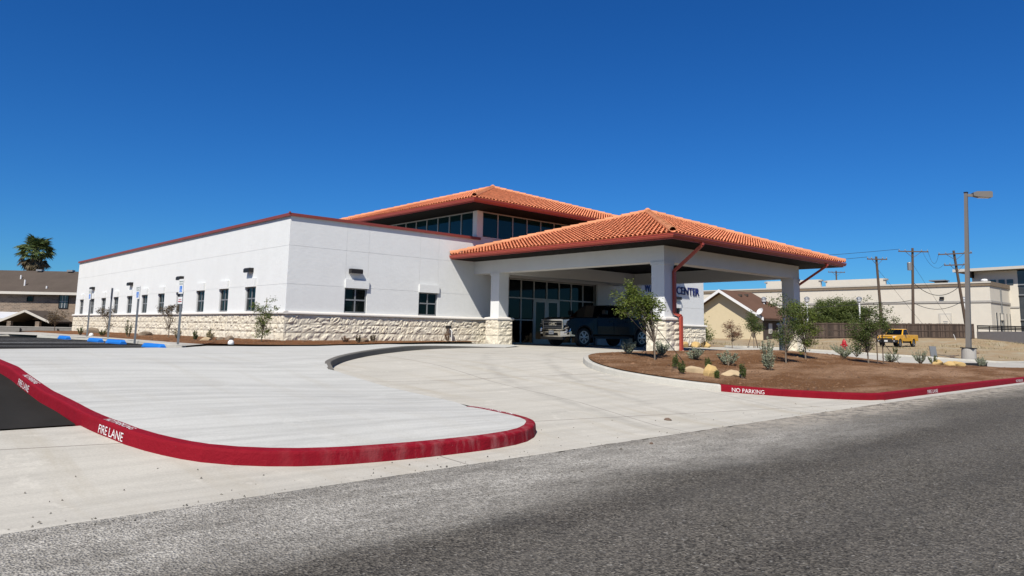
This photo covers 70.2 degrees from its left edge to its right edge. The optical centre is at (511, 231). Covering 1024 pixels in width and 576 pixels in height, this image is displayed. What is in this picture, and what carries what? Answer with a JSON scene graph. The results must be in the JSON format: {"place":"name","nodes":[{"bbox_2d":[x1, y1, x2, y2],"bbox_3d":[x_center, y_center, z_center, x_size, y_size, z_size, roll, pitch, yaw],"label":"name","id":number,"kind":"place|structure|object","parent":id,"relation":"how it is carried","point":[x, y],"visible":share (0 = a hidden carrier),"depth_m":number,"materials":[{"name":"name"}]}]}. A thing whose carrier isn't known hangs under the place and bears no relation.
{"place":"outdoors","nodes":[
{"label":"outdoors","id":0,"kind":"place"},
{"bbox_2d":[0,332,199,345],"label":"sidewalk","id":1,"kind":"structure","parent":0,"point":[41,333],"depth_m":33.47,"materials":[{"name":"concrete"}]},
{"bbox_2d":[86,289,91,336],"bbox_3d":[-18.380,3.575,31.655,0.087,2.150,0.304,8,-10,-42],"label":"parking sign","id":2,"kind":"object","parent":1,"relation":"on","point":[90,295],"visible":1,"depth_m":31.67,"materials":[{"name":"metal"}]},
{"bbox_2d":[107,287,112,337],"bbox_3d":[-16.385,3.344,29.707,0.084,2.150,0.305,6,-9,-30],"label":"parking sign","id":3,"kind":"object","parent":1,"relation":"on","point":[111,296],"visible":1,"depth_m":29.70,"materials":[{"name":"metal"}]},
{"bbox_2d":[177,279,183,343],"bbox_3d":[-10.388,2.554,22.800,0.087,2.150,0.304,8,-10,-42],"label":"parking sign","id":4,"kind":"object","parent":1,"relation":"on","point":[181,287],"visible":1,"depth_m":22.81,"materials":[{"name":"metal"}]},
{"bbox_2d":[0,344,525,447],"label":"plaza paving","id":5,"kind":"structure","parent":0,"point":[279,396],"depth_m":11.41,"materials":[{"name":"concrete"}]},
{"bbox_2d":[0,344,975,533],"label":"driveway","id":6,"kind":"structure","parent":0,"point":[554,393],"depth_m":11.20,"materials":[{"name":"concrete"}]},
{"bbox_2d":[540,305,645,346],"bbox_3d":[4.109,4.421,34.345,5.977,1.928,2.540,7,-10,-37],"label":"pickup truck","id":7,"kind":"object","parent":6,"relation":"on","point":[582,326],"visible":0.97,"depth_m":33.21,"materials":[{"name":"blue paint"}]},
{"bbox_2d":[691,341,699,347],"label":"rock","id":8,"kind":"object","parent":6,"relation":"on","point":[695,344],"visible":0.81,"depth_m":44.72,"materials":[{"name":"stone"}]},
{"bbox_2d":[0,384,1023,575],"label":"road","id":9,"kind":"structure","parent":0,"point":[920,487],"depth_m":6.18,"materials":[{"name":"grey asphalt"}]},
{"bbox_2d":[0,337,1023,531],"bbox_3d":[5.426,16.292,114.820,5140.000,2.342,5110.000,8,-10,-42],"label":"ground","id":10,"kind":"structure","parent":0,"point":[990,354],"depth_m":65.57,"materials":[{"name":"brown soil"}]},
{"bbox_2d":[14,233,56,270],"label":"fan palm","id":11,"kind":"object","parent":10,"relation":"on","point":[34,261],"visible":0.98,"depth_m":109.07,"materials":[{"name":"green plant"}]},
{"bbox_2d":[0,326,71,331],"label":"block wall","id":12,"kind":"structure","parent":10,"relation":"on","point":[13,328],"depth_m":70.03,"materials":[{"name":"grey concrete"}]},
{"bbox_2d":[0,269,78,327],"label":"brick house","id":13,"kind":"structure","parent":10,"relation":"on","point":[30,298],"depth_m":85.22,"materials":[{"name":"brown brick"}]},
{"bbox_2d":[26,296,33,301],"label":"window","id":14,"kind":"structure","parent":13,"relation":"in","point":[29,298],"depth_m":85.22,"materials":[{"name":"black glass"}]},
{"bbox_2d":[58,295,68,307],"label":"window","id":15,"kind":"structure","parent":13,"relation":"in","point":[63,299],"depth_m":85.20,"materials":[{"name":"black glass"}]},
{"bbox_2d":[0,336,145,428],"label":"parking lot","id":16,"kind":"structure","parent":10,"relation":"on","point":[20,407],"depth_m":10.66,"materials":[{"name":"grey asphalt"}]},
{"bbox_2d":[57,335,70,339],"bbox_3d":[-18.485,4.363,30.099,0.200,0.135,1.760,8,-10,-40],"label":"wheel stop","id":17,"kind":"object","parent":16,"relation":"on","point":[64,337],"visible":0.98,"depth_m":29.61,"materials":[{"name":"blue paint"}]},
{"bbox_2d":[0,334,185,346],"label":"kerb","id":18,"kind":"structure","parent":16,"relation":"on","point":[105,339],"depth_m":29.62,"materials":[{"name":"concrete"}]},
{"bbox_2d":[87,338,103,341],"bbox_3d":[-15.108,3.923,26.438,0.200,0.135,1.760,8,-10,-40],"label":"wheel stop","id":19,"kind":"object","parent":16,"relation":"on","point":[95,339],"visible":1,"depth_m":26.02,"materials":[{"name":"blue paint"}]},
{"bbox_2d":[39,347,183,348],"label":"kerb","id":20,"kind":"structure","parent":16,"relation":"on","point":[80,348],"depth_m":19.49,"materials":[{"name":"concrete"}]},
{"bbox_2d":[105,339,126,343],"bbox_3d":[-13.325,3.692,24.518,0.200,0.135,1.760,8,-11,-42],"label":"wheel stop","id":21,"kind":"object","parent":16,"relation":"on","point":[113,341],"visible":0.95,"depth_m":24.25,"materials":[{"name":"blue paint"}]},
{"bbox_2d":[133,285,140,343],"bbox_3d":[-12.835,2.866,24.933,0.305,2.050,0.082,-6,-10,40],"label":"parking sign","id":22,"kind":"object","parent":16,"relation":"on","point":[137,296],"visible":1,"depth_m":24.94,"materials":[{"name":"metal"}]},
{"bbox_2d":[141,343,165,347],"bbox_3d":[-10.868,3.457,22.116,0.200,0.135,1.760,8,-10,-42],"label":"wheel stop","id":23,"kind":"object","parent":16,"relation":"on","point":[150,345],"visible":0.77,"depth_m":21.89,"materials":[{"name":"blue paint"}]},
{"bbox_2d":[19,331,481,344],"bbox_3d":[-17.297,5.806,40.568,13.520,0.246,37.380,8,-10,-42],"label":"mulch bed","id":24,"kind":"object","parent":10,"relation":"on","point":[250,341],"visible":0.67,"depth_m":27.61,"materials":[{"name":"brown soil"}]},
{"bbox_2d":[43,309,68,330],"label":"crape myrtle sapling","id":25,"kind":"object","parent":24,"relation":"on","point":[54,319],"visible":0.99,"depth_m":46.34,"materials":[{"name":"brown plant"}]},
{"bbox_2d":[83,327,98,332],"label":"rock","id":26,"kind":"object","parent":24,"relation":"on","point":[92,330],"visible":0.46,"depth_m":41.19,"materials":[{"name":"beige stone"}]},
{"bbox_2d":[95,306,115,331],"bbox_3d":[-21.053,4.585,37.708,1.122,1.461,0.752,3,-8,-14],"label":"crape myrtle sapling","id":27,"kind":"object","parent":24,"relation":"on","point":[105,313],"visible":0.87,"depth_m":37.70,"materials":[{"name":"brown plant"}]},
{"bbox_2d":[124,320,132,336],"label":"bed plant","id":28,"kind":"object","parent":24,"relation":"on","point":[127,328],"visible":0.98,"depth_m":31.31,"materials":[{"name":"green plant"}]},
{"bbox_2d":[138,331,152,334],"bbox_3d":[-17.522,4.960,34.793,0.584,0.430,0.770,3,-8,-11],"label":"rock","id":29,"kind":"object","parent":24,"relation":"on","point":[145,333],"visible":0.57,"depth_m":34.58,"materials":[{"name":"beige stone"}]},
{"bbox_2d":[157,304,182,337],"bbox_3d":[-14.352,3.709,30.503,1.106,1.487,0.792,1,-8,-2],"label":"crape myrtle sapling","id":30,"kind":"object","parent":24,"relation":"on","point":[170,308],"visible":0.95,"depth_m":30.47,"materials":[{"name":"brown plant"}]},
{"bbox_2d":[192,330,197,339],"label":"bed plant","id":31,"kind":"object","parent":24,"relation":"on","point":[194,333],"visible":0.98,"depth_m":26.74,"materials":[{"name":"green plant"}]},
{"bbox_2d":[207,331,214,339],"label":"bed plant","id":32,"kind":"object","parent":24,"relation":"on","point":[210,335],"visible":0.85,"depth_m":26.88,"materials":[{"name":"plant"}]},
{"bbox_2d":[250,295,280,340],"bbox_3d":[-8.883,3.109,26.128,1.111,1.682,0.803,2,-8,-8],"label":"small tree","id":33,"kind":"object","parent":24,"relation":"on","point":[263,324],"visible":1,"depth_m":26.11,"materials":[{"name":"green plant"}]},
{"bbox_2d":[443,329,449,341],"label":"bed plant","id":34,"kind":"object","parent":24,"relation":"on","point":[447,334],"visible":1,"depth_m":31.60,"materials":[{"name":"green plant"}]},
{"bbox_2d":[0,359,535,466],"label":"red kerb","id":35,"kind":"structure","parent":10,"relation":"on","point":[74,412],"depth_m":8.47,"materials":[{"name":"paint"}]},
{"bbox_2d":[325,345,505,369],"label":"kerb","id":36,"kind":"structure","parent":10,"relation":"on","point":[331,363],"depth_m":21.09,"materials":[{"name":"concrete"}]},
{"bbox_2d":[72,185,846,351],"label":"clinic building","id":37,"kind":"structure","parent":10,"relation":"on","point":[492,264],"depth_m":32.70,"materials":[{"name":"white paint"}]},
{"bbox_2d":[90,299,93,313],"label":"window","id":38,"kind":"structure","parent":37,"relation":"in","point":[92,301],"depth_m":49.38,"materials":[{"name":"grey glass"}]},
{"bbox_2d":[102,298,105,312],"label":"window","id":39,"kind":"structure","parent":37,"relation":"in","point":[104,299],"depth_m":47.27,"materials":[{"name":"grey glass"}]},
{"bbox_2d":[114,297,118,313],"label":"window","id":40,"kind":"structure","parent":37,"relation":"in","point":[116,298],"depth_m":45.16,"materials":[{"name":"grey glass"}]},
{"bbox_2d":[127,296,131,312],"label":"window","id":41,"kind":"structure","parent":37,"relation":"in","point":[130,297],"depth_m":43.09,"materials":[{"name":"grey glass"}]},
{"bbox_2d":[142,295,147,312],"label":"window","id":42,"kind":"structure","parent":37,"relation":"in","point":[144,307],"depth_m":40.99,"materials":[{"name":"grey glass"}]},
{"bbox_2d":[158,293,164,312],"bbox_3d":[-18.591,3.797,38.795,0.070,1.020,0.985,8,-10,-42],"label":"window","id":43,"kind":"structure","parent":37,"relation":"in","point":[161,299],"depth_m":38.91,"materials":[{"name":"black glass"}]},
{"bbox_2d":[197,290,204,311],"bbox_3d":[-14.726,3.304,34.635,0.070,1.020,0.985,8,-10,-42],"label":"window","id":44,"kind":"structure","parent":37,"relation":"in","point":[200,304],"depth_m":34.72,"materials":[{"name":"black glass"}]},
{"bbox_2d":[220,289,228,311],"bbox_3d":[-12.793,3.057,32.555,0.070,1.020,0.985,8,-10,-42],"label":"window","id":45,"kind":"structure","parent":37,"relation":"in","point":[224,292],"depth_m":32.62,"materials":[{"name":"glass"}]},
{"bbox_2d":[246,287,255,310],"bbox_3d":[-10.860,2.811,30.475,0.070,1.020,0.985,8,-10,-42],"label":"window","id":46,"kind":"structure","parent":37,"relation":"in","point":[251,291],"depth_m":30.58,"materials":[{"name":"glass"}]},
{"bbox_2d":[344,288,366,312],"bbox_3d":[-6.499,2.842,30.098,1.040,1.020,0.070,8,-10,-42],"label":"window","id":47,"kind":"structure","parent":37,"relation":"in","point":[355,299],"depth_m":30.10,"materials":[{"name":"black glass"}]},
{"bbox_2d":[418,292,436,315],"bbox_3d":[-3.803,3.228,32.558,1.020,1.020,0.070,8,-10,-42],"label":"window","id":48,"kind":"structure","parent":37,"relation":"in","point":[427,301],"depth_m":32.56,"materials":[{"name":"black glass"}]},
{"bbox_2d":[390,211,569,238],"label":"clerestory window","id":49,"kind":"structure","parent":37,"relation":"in","point":[498,226],"depth_m":36.47,"materials":[{"name":"glass"}]},
{"bbox_2d":[534,300,545,343],"bbox_3d":[1.434,4.630,37.445,0.860,2.250,0.045,8,-10,-42],"label":"door","id":50,"kind":"structure","parent":37,"relation":"in","point":[540,305],"depth_m":37.38,"materials":[{"name":"glass"}]},
{"bbox_2d":[547,300,558,343],"bbox_3d":[2.117,4.728,38.068,0.860,2.250,0.045,8,-10,-42],"label":"door","id":51,"kind":"structure","parent":37,"relation":"in","point":[552,306],"depth_m":38.15,"materials":[{"name":"glass"}]},
{"bbox_2d":[583,354,720,390],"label":"kerb","id":52,"kind":"structure","parent":10,"relation":"on","point":[588,362],"depth_m":17.88,"materials":[{"name":"concrete"}]},
{"bbox_2d":[704,313,716,342],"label":"garden shrub","id":53,"kind":"object","parent":10,"relation":"on","point":[708,336],"visible":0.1,"depth_m":57.19,"materials":[{"name":"green plant"}]},
{"bbox_2d":[721,319,743,347],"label":"young tree","id":54,"kind":"object","parent":10,"relation":"on","point":[733,334],"visible":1,"depth_m":45.73,"materials":[{"name":"brown plant"}]},
{"bbox_2d":[704,289,782,339],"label":"gabled house","id":55,"kind":"structure","parent":10,"relation":"on","point":[721,307],"depth_m":87.68,"materials":[{"name":"yellow paint"}]},
{"bbox_2d":[588,350,1023,392],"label":"mulch bed","id":56,"kind":"object","parent":10,"relation":"on","point":[917,381],"visible":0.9,"depth_m":22.42,"materials":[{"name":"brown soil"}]},
{"bbox_2d":[621,341,636,353],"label":"sage shrub","id":57,"kind":"object","parent":56,"relation":"on","point":[628,349],"visible":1,"depth_m":22.35,"materials":[{"name":"green plant"}]},
{"bbox_2d":[608,278,665,359],"bbox_3d":[3.707,2.577,21.526,1.473,2.390,1.466,8,-10,-42],"label":"young oak tree","id":58,"kind":"object","parent":56,"relation":"on","point":[645,307],"visible":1,"depth_m":21.44,"materials":[{"name":"green plant"}]},
{"bbox_2d":[655,340,669,355],"bbox_3d":[4.687,3.644,22.883,0.497,0.493,0.532,8,-10,-42],"label":"sage shrub","id":59,"kind":"object","parent":56,"relation":"on","point":[660,350],"visible":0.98,"depth_m":22.78,"materials":[{"name":"green plant"}]},
{"bbox_2d":[641,325,683,361],"bbox_3d":[4.400,3.292,21.531,0.532,1.052,1.319,6,-9,-32],"label":"tree stake","id":60,"kind":"object","parent":56,"relation":"on","point":[666,340],"visible":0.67,"depth_m":21.39,"materials":[{"name":"brown wood"}]},
{"bbox_2d":[672,354,678,368],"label":"rosemary plant","id":61,"kind":"object","parent":56,"relation":"on","point":[675,360],"visible":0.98,"depth_m":19.83,"materials":[{"name":"green plant"}]},
{"bbox_2d":[677,361,684,373],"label":"rosemary plant","id":62,"kind":"object","parent":56,"relation":"on","point":[681,367],"visible":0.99,"depth_m":18.73,"materials":[{"name":"green plant"}]},
{"bbox_2d":[684,347,703,359],"bbox_3d":[5.685,3.779,22.704,0.544,0.427,0.700,2,-8,-8],"label":"sage shrub","id":63,"kind":"object","parent":56,"relation":"on","point":[696,354],"visible":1,"depth_m":22.53,"materials":[{"name":"green plant"}]},
{"bbox_2d":[684,366,703,373],"bbox_3d":[4.843,3.696,19.387,0.668,0.260,0.323,1,-8,0],"label":"rock","id":64,"kind":"object","parent":56,"relation":"on","point":[693,369],"visible":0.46,"depth_m":19.25,"materials":[{"name":"beige stone"}]},
{"bbox_2d":[705,357,711,366],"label":"rosemary plant","id":65,"kind":"object","parent":56,"relation":"on","point":[708,360],"visible":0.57,"depth_m":20.11,"materials":[{"name":"green plant"}]},
{"bbox_2d":[703,364,717,382],"bbox_3d":[5.145,3.671,18.824,0.396,0.505,0.278,3,-8,-17],"label":"rock","id":66,"kind":"object","parent":56,"relation":"on","point":[709,369],"visible":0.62,"depth_m":18.74,"materials":[{"name":"stone"}]},
{"bbox_2d":[713,370,719,377],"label":"rosemary plant","id":67,"kind":"object","parent":56,"relation":"on","point":[716,373],"visible":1,"depth_m":18.45,"materials":[{"name":"green plant"}]},
{"bbox_2d":[716,350,738,364],"bbox_3d":[6.552,3.824,22.134,0.706,0.484,0.578,-1,-8,13],"label":"sage shrub","id":68,"kind":"object","parent":56,"relation":"on","point":[723,359],"visible":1,"depth_m":22.09,"materials":[{"name":"green plant"}]},
{"bbox_2d":[720,370,740,376],"bbox_3d":[5.807,3.775,19.303,0.608,0.244,0.350,1,-8,0],"label":"rock","id":69,"kind":"object","parent":56,"relation":"on","point":[735,373],"visible":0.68,"depth_m":19.19,"materials":[{"name":"beige stone"}]},
{"bbox_2d":[739,364,745,378],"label":"rosemary plant","id":70,"kind":"object","parent":56,"relation":"on","point":[742,371],"visible":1,"depth_m":18.93,"materials":[{"name":"green plant"}]},
{"bbox_2d":[741,310,765,347],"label":"young tree","id":71,"kind":"object","parent":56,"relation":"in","point":[753,328],"visible":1,"depth_m":48.42,"materials":[{"name":"green plant"}]},
{"bbox_2d":[758,336,774,356],"bbox_3d":[8.368,3.863,23.835,0.555,0.902,0.427,4,-8,-19],"label":"sage shrub","id":72,"kind":"object","parent":56,"relation":"on","point":[768,348],"visible":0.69,"depth_m":23.87,"materials":[{"name":"green plant"}]},
{"bbox_2d":[761,350,775,369],"bbox_3d":[7.648,3.835,21.764,0.499,0.618,0.409,8,-10,-42],"label":"sage shrub","id":73,"kind":"object","parent":56,"relation":"on","point":[767,361],"visible":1,"depth_m":21.70,"materials":[{"name":"green plant"}]},
{"bbox_2d":[766,291,809,362],"bbox_3d":[9.364,3.246,24.784,1.478,2.421,0.827,0,-8,10],"label":"young oak tree","id":74,"kind":"object","parent":56,"relation":"on","point":[787,326],"visible":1,"depth_m":24.72,"materials":[{"name":"green plant"}]},
{"bbox_2d":[782,298,823,358],"bbox_3d":[10.775,3.577,27.099,1.628,2.279,1.366,8,-10,-42],"label":"young oak tree","id":75,"kind":"object","parent":56,"relation":"on","point":[811,330],"visible":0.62,"depth_m":26.92,"materials":[{"name":"green plant"}]},
{"bbox_2d":[829,343,847,353],"bbox_3d":[17.256,6.173,38.578,0.847,0.614,0.967,8,-10,-42],"label":"sage shrub","id":76,"kind":"object","parent":56,"relation":"on","point":[836,349],"visible":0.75,"depth_m":38.62,"materials":[{"name":"green plant"}]},
{"bbox_2d":[838,347,850,357],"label":"sage shrub","id":77,"kind":"object","parent":56,"relation":"on","point":[843,353],"visible":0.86,"depth_m":29.59,"materials":[{"name":"green plant"}]},
{"bbox_2d":[848,342,863,356],"bbox_3d":[16.929,5.711,35.760,0.730,0.817,0.819,3,-8,-11],"label":"sage shrub","id":78,"kind":"object","parent":56,"relation":"on","point":[857,353],"visible":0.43,"depth_m":35.68,"materials":[{"name":"green plant"}]},
{"bbox_2d":[842,331,899,363],"bbox_3d":[13.839,4.462,28.209,2.202,1.257,0.295,0,-8,10],"label":"tree stake","id":79,"kind":"object","parent":56,"relation":"on","point":[877,348],"visible":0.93,"depth_m":28.09,"materials":[{"name":"brown wood"}]},
{"bbox_2d":[842,295,901,362],"bbox_3d":[13.831,3.743,28.124,2.355,2.648,1.302,1,-8,3],"label":"young oak tree","id":80,"kind":"object","parent":56,"relation":"on","point":[864,337],"visible":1,"depth_m":28.03,"materials":[{"name":"green plant"}]},
{"bbox_2d":[884,351,900,361],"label":"sage shrub","id":81,"kind":"object","parent":56,"relation":"on","point":[888,357],"visible":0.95,"depth_m":30.79,"materials":[{"name":"green plant"}]},
{"bbox_2d":[911,349,927,363],"bbox_3d":[18.438,5.654,33.007,0.602,0.659,0.671,8,-10,-42],"label":"sage shrub","id":82,"kind":"object","parent":56,"relation":"on","point":[920,360],"visible":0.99,"depth_m":32.88,"materials":[{"name":"green plant"}]},
{"bbox_2d":[927,355,937,363],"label":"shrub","id":83,"kind":"object","parent":56,"relation":"on","point":[935,358],"visible":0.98,"depth_m":33.71,"materials":[{"name":"green plant"}]},
{"bbox_2d":[932,359,943,364],"bbox_3d":[19.650,6.073,33.654,0.550,0.355,0.556,-1,-8,18],"label":"rock","id":84,"kind":"object","parent":56,"relation":"on","point":[939,362],"visible":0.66,"depth_m":33.47,"materials":[{"name":"stone"}]},
{"bbox_2d":[944,361,955,365],"bbox_3d":[20.174,6.129,33.654,0.520,0.324,0.592,-1,-8,18],"label":"rock","id":85,"kind":"object","parent":56,"relation":"on","point":[950,363],"visible":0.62,"depth_m":33.47,"materials":[{"name":"stone"}]},
{"bbox_2d":[953,361,965,365],"bbox_3d":[20.614,6.145,33.655,0.535,0.335,0.410,0,-8,10],"label":"rock","id":86,"kind":"object","parent":56,"relation":"on","point":[957,363],"visible":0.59,"depth_m":33.49,"materials":[{"name":"stone"}]},
{"bbox_2d":[975,356,987,366],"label":"sage shrub","id":87,"kind":"object","parent":56,"relation":"on","point":[982,362],"visible":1,"depth_m":34.31,"materials":[{"name":"green plant"}]},
{"bbox_2d":[804,294,873,331],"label":"mesquite tree","id":88,"kind":"object","parent":10,"relation":"on","point":[839,312],"visible":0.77,"depth_m":90.57,"materials":[{"name":"green plant"}]},
{"bbox_2d":[840,339,847,349],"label":"fire hydrant","id":89,"kind":"object","parent":10,"relation":"on","point":[843,343],"visible":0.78,"depth_m":46.97,"materials":[{"name":"red metal"}]},
{"bbox_2d":[856,297,861,320],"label":"lantern post","id":90,"kind":"object","parent":10,"relation":"on","point":[859,299],"visible":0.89,"depth_m":89.74,"materials":[{"name":"grey metal"}]},
{"bbox_2d":[703,265,1023,337],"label":"cream building","id":91,"kind":"structure","parent":10,"relation":"on","point":[997,296],"depth_m":100.72,"materials":[{"name":"paint"}]},
{"bbox_2d":[720,377,1023,400],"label":"red kerb","id":92,"kind":"structure","parent":10,"relation":"on","point":[889,395],"depth_m":18.08,"materials":[{"name":"paint"}]},
{"bbox_2d":[724,345,1023,362],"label":"kerb","id":93,"kind":"structure","parent":10,"relation":"on","point":[891,355],"depth_m":43.65,"materials":[{"name":"concrete"}]},
{"bbox_2d":[867,256,886,317],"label":"utility pole","id":94,"kind":"object","parent":10,"relation":"on","point":[878,281],"visible":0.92,"depth_m":87.87,"materials":[{"name":"brown wood"}]},
{"bbox_2d":[806,322,974,338],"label":"board fence","id":95,"kind":"object","parent":10,"relation":"on","point":[931,330],"visible":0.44,"depth_m":86.01,"materials":[{"name":"brown wood"}]},
{"bbox_2d":[877,329,917,346],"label":"pickup truck","id":96,"kind":"object","parent":10,"relation":"on","point":[898,337],"visible":0.89,"depth_m":69.17,"materials":[{"name":"yellow paint"}]},
{"bbox_2d":[898,248,928,323],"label":"utility pole","id":97,"kind":"object","parent":10,"relation":"on","point":[910,266],"visible":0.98,"depth_m":87.84,"materials":[{"name":"brown wood"}]},
{"bbox_2d":[929,346,936,356],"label":"utility marker","id":98,"kind":"object","parent":10,"relation":"on","point":[932,350],"visible":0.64,"depth_m":43.63,"materials":[{"name":"grey metal"}]},
{"bbox_2d":[885,382,1023,402],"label":"gutter","id":99,"kind":"object","parent":10,"relation":"on","point":[921,396],"visible":0.97,"depth_m":21.03,"materials":[{"name":"concrete"}]},
{"bbox_2d":[938,250,971,323],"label":"utility pole","id":100,"kind":"object","parent":10,"relation":"on","point":[955,264],"visible":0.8,"depth_m":86.44,"materials":[{"name":"brown wood"}]},
{"bbox_2d":[960,191,992,359],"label":"area light","id":101,"kind":"object","parent":10,"relation":"on","point":[968,351],"visible":0.93,"depth_m":43.75,"materials":[{"name":"grey metal"}]},
{"bbox_2d":[977,325,1023,342],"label":"wall","id":102,"kind":"structure","parent":10,"relation":"on","point":[1016,337],"depth_m":80.49,"materials":[{"name":"grey concrete"}]},
{"bbox_2d":[0,0,1023,289],"label":"sky","id":103,"kind":"structure","parent":0,"point":[840,127],"materials":[{"name":"blue"}]},
{"bbox_2d":[708,339,1023,359],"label":"dry grass","id":104,"kind":"structure","parent":0,"point":[989,344],"depth_m":68.39,"materials":[{"name":"plant"}]},
{"bbox_2d":[963,362,1023,367],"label":"sidewalk","id":105,"kind":"structure","parent":0,"point":[1011,365],"depth_m":40.56,"materials":[{"name":"concrete"}]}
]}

